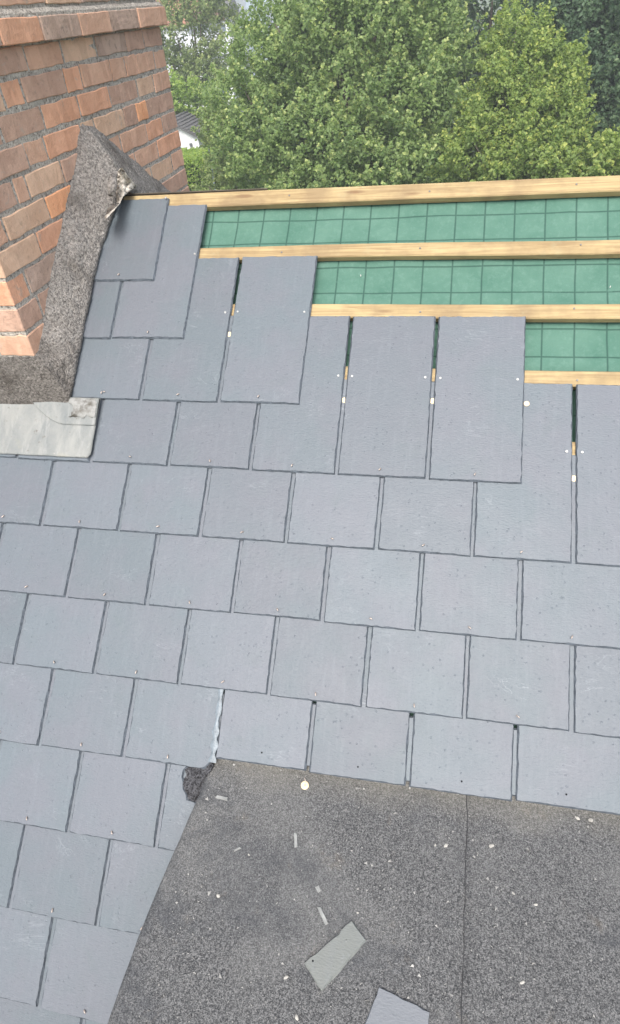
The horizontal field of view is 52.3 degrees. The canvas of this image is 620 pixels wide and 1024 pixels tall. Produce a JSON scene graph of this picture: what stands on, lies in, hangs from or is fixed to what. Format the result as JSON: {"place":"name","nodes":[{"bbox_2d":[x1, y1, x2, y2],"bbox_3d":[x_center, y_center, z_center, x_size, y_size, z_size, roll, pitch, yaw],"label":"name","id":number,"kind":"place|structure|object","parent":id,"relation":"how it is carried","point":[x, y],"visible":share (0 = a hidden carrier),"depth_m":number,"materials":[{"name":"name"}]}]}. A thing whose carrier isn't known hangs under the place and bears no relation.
{"place":"outdoors","nodes":[
{"label":"outdoors","id":0,"kind":"place"},
{"bbox_2d":[175,111,203,148],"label":"white garage","id":1,"kind":"structure","parent":0,"point":[186,120],"depth_m":25.89,"materials":[{"name":"white paint"}]},
{"bbox_2d":[158,0,224,36],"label":"white house","id":2,"kind":"structure","parent":0,"point":[166,34],"depth_m":50.38,"materials":[{"name":"white paint"}]},
{"bbox_2d":[164,31,242,140],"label":"white house","id":3,"kind":"structure","parent":0,"point":[188,37],"depth_m":44.79,"materials":[{"name":"white paint"}]},
{"bbox_2d":[219,0,239,53],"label":"town house","id":4,"kind":"structure","parent":0,"point":[238,11],"depth_m":70.54,"materials":[{"name":"white"}]},
{"bbox_2d":[245,0,269,75],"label":"office block","id":5,"kind":"structure","parent":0,"point":[247,4],"depth_m":95.45,"materials":[{"name":"white"}]},
{"bbox_2d":[0,175,619,1023],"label":"slate roof","id":6,"kind":"structure","parent":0,"point":[336,493],"depth_m":1.77,"materials":[{"name":"grey stone"}]},
{"bbox_2d":[0,0,188,457],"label":"brick chimney","id":7,"kind":"object","parent":6,"relation":"on","point":[89,137],"visible":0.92,"depth_m":2.00,"materials":[{"name":"orange brick"}]},
{"bbox_2d":[108,754,619,1023],"bbox_3d":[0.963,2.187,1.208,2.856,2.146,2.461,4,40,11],"label":"flat roof","id":8,"kind":"structure","parent":6,"relation":"attached to","point":[577,908],"depth_m":1.39,"materials":[{"name":"asphalt"}]},
{"bbox_2d":[216,795,227,800],"bbox_3d":[-0.224,0.728,1.607,0.033,0.004,0.010,6,40,14],"label":"slate splinter","id":9,"kind":"object","parent":8,"relation":"on","point":[221,797],"visible":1,"depth_m":1.60,"materials":[{"name":"grey stone"}]},
{"bbox_2d":[294,833,297,847],"bbox_3d":[-0.034,0.786,1.514,0.008,0.004,0.035,-5,39,0],"label":"slate splinter","id":10,"kind":"object","parent":8,"relation":"on","point":[295,840],"visible":1,"depth_m":1.51,"materials":[{"name":"grey stone"}]},
{"bbox_2d":[301,778,308,789],"bbox_3d":[-0.013,0.696,1.617,0.021,0.005,0.028,8,55,7],"label":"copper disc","id":11,"kind":"object","parent":8,"relation":"on","point":[305,785],"visible":1,"depth_m":1.61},
{"bbox_2d":[317,907,328,924],"bbox_3d":[0.028,0.886,1.386,0.009,0.004,0.040,-20,41,-17],"label":"slate splinter","id":12,"kind":"object","parent":8,"relation":"on","point":[321,912],"visible":1,"depth_m":1.38,"materials":[{"name":"grey stone"}]},
{"bbox_2d":[304,921,365,990],"bbox_3d":[0.057,0.929,1.326,0.131,0.006,0.062,-28,44,-25],"label":"slate offcut","id":13,"kind":"object","parent":8,"relation":"on","point":[326,964],"visible":1,"depth_m":1.32,"materials":[{"name":"grey stone"}]},
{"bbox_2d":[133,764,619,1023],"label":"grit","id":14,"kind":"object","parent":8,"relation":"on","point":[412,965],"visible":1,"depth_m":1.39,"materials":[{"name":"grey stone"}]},
{"bbox_2d":[365,988,429,1023],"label":"slate offcut","id":15,"kind":"object","parent":8,"relation":"on","point":[387,1007],"visible":1,"depth_m":1.24,"materials":[{"name":"grey stone"}]},
{"bbox_2d":[232,0,520,187],"bbox_3d":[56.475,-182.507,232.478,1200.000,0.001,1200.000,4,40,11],"label":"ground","id":16,"kind":"structure","parent":0,"point":[422,111],"depth_m":51.83,"materials":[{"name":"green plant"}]},
{"bbox_2d":[166,66,212,115],"bbox_3d":[-5.508,-16.337,29.010,3.675,6.976,2.438,4,40,11],"label":"round bush","id":17,"kind":"object","parent":16,"relation":"on","point":[187,97],"visible":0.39,"depth_m":27.17,"materials":[{"name":"green plant"}]},
{"bbox_2d":[156,0,246,111],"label":"sparse tree","id":18,"kind":"object","parent":16,"relation":"on","point":[178,56],"visible":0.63,"depth_m":28.27,"materials":[{"name":"green plant"}]},
{"bbox_2d":[181,146,226,190],"bbox_3d":[-3.989,-10.505,23.213,2.515,4.971,2.344,4,40,11],"label":"clipped hedge","id":19,"kind":"object","parent":16,"relation":"on","point":[193,159],"visible":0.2,"depth_m":21.29,"materials":[{"name":"green plant"}]},
{"bbox_2d":[200,83,234,145],"bbox_3d":[-3.095,-12.665,24.415,1.586,6.686,1.853,4,40,11],"label":"garden bush","id":20,"kind":"object","parent":16,"relation":"on","point":[226,92],"visible":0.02,"depth_m":22.76,"materials":[{"name":"green plant"}]},
{"bbox_2d":[190,99,268,190],"bbox_3d":[-2.201,-9.140,20.034,2.814,6.576,3.700,4,40,11],"label":"olive shrub","id":21,"kind":"object","parent":16,"relation":"on","point":[222,180],"visible":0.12,"depth_m":18.45,"materials":[{"name":"green plant"}]},
{"bbox_2d":[235,0,250,74],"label":"office block","id":22,"kind":"structure","parent":16,"relation":"on","point":[242,2],"depth_m":94.06,"materials":[{"name":"white"}]},
{"bbox_2d":[268,0,282,27],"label":"office block","id":23,"kind":"structure","parent":16,"relation":"on","point":[272,21],"depth_m":98.51,"materials":[{"name":"grey"}]},
{"bbox_2d":[192,0,490,189],"bbox_3d":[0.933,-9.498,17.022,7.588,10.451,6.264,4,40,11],"label":"broadleaf tree","id":24,"kind":"object","parent":16,"relation":"on","point":[365,146],"visible":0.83,"depth_m":14.94,"materials":[{"name":"green plant"}]},
{"bbox_2d":[473,0,508,28],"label":"distant woodland","id":25,"kind":"object","parent":16,"relation":"on","point":[486,6],"depth_m":139.97,"materials":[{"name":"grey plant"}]},
{"bbox_2d":[403,0,613,133],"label":"shaded tree","id":26,"kind":"object","parent":16,"relation":"on","point":[474,9],"visible":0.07,"depth_m":20.09,"materials":[{"name":"green plant"}]},
{"bbox_2d":[426,0,599,182],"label":"yellow green tree","id":27,"kind":"object","parent":16,"relation":"on","point":[509,139],"visible":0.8,"depth_m":13.78,"materials":[{"name":"green plant"}]},
{"bbox_2d":[529,0,619,165],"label":"dark tree","id":28,"kind":"object","parent":16,"relation":"on","point":[602,25],"visible":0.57,"depth_m":15.00,"materials":[{"name":"green plant"}]},
{"bbox_2d":[529,123,619,178],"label":"leafy shrub","id":29,"kind":"object","parent":16,"relation":"on","point":[603,151],"visible":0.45,"depth_m":13.50,"materials":[{"name":"green plant"}]}
]}

